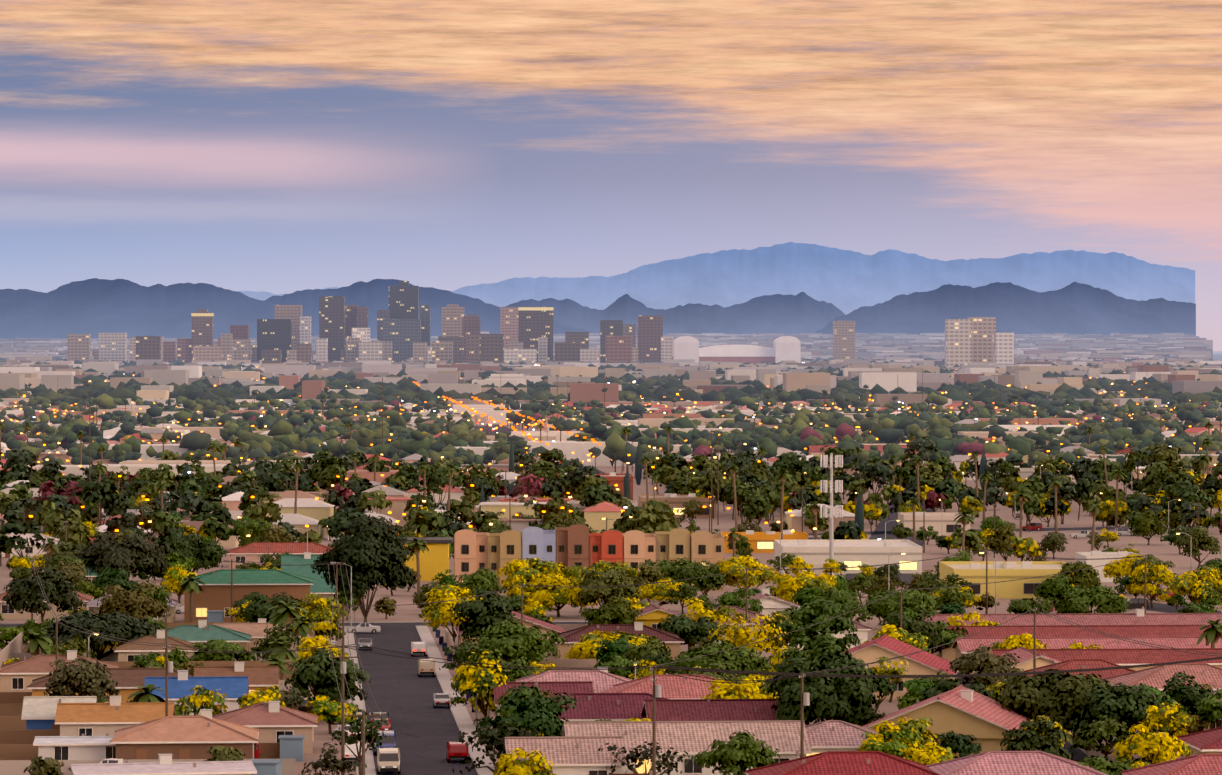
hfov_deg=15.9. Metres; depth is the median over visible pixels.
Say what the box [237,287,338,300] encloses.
range
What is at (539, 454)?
city lamps
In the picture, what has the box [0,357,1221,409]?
city trees
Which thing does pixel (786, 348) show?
downtown stadium
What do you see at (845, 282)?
range
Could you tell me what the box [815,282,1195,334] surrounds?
range
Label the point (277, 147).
sky
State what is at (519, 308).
downtown crowns
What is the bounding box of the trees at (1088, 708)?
[0,498,1221,774]
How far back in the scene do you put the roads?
483.24 m
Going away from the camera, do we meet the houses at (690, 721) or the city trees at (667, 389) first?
the houses at (690, 721)
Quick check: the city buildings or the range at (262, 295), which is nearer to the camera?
the city buildings
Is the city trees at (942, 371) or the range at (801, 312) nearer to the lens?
the city trees at (942, 371)
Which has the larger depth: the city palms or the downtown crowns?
the downtown crowns
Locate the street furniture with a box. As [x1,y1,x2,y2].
[0,453,1221,774]
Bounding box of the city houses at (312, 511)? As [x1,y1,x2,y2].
[0,399,1221,547]
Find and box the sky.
[0,0,1221,353]
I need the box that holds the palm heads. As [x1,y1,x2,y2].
[27,371,1221,530]
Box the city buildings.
[0,333,1221,412]
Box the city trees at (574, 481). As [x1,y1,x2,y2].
[0,436,1221,565]
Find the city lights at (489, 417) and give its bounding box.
[23,362,1147,444]
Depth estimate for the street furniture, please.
411.42 m
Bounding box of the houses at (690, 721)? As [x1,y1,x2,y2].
[0,445,1221,774]
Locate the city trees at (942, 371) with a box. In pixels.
[74,361,1221,374]
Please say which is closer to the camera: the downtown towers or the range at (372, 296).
the downtown towers
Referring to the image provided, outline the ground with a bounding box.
[0,354,1221,774]
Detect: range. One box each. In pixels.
[0,278,274,338]
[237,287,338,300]
[265,279,590,337]
[451,242,1194,314]
[505,292,844,334]
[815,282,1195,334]
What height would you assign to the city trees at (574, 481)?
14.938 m
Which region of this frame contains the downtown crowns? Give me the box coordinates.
[191,307,552,315]
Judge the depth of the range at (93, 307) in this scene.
22369.83 m
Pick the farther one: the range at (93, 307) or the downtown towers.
the range at (93, 307)
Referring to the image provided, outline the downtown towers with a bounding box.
[68,281,1013,367]
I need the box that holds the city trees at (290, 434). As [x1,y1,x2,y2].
[0,388,1221,469]
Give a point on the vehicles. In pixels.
(388, 755)
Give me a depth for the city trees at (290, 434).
1732.86 m
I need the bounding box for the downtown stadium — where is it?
[672,336,800,362]
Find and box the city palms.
[0,421,1221,542]
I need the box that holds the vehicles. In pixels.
[100,513,1174,773]
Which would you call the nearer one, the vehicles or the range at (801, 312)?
the vehicles
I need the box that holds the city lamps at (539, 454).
[1,399,1215,539]
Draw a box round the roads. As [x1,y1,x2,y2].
[0,413,1220,774]
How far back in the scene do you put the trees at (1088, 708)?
524.34 m

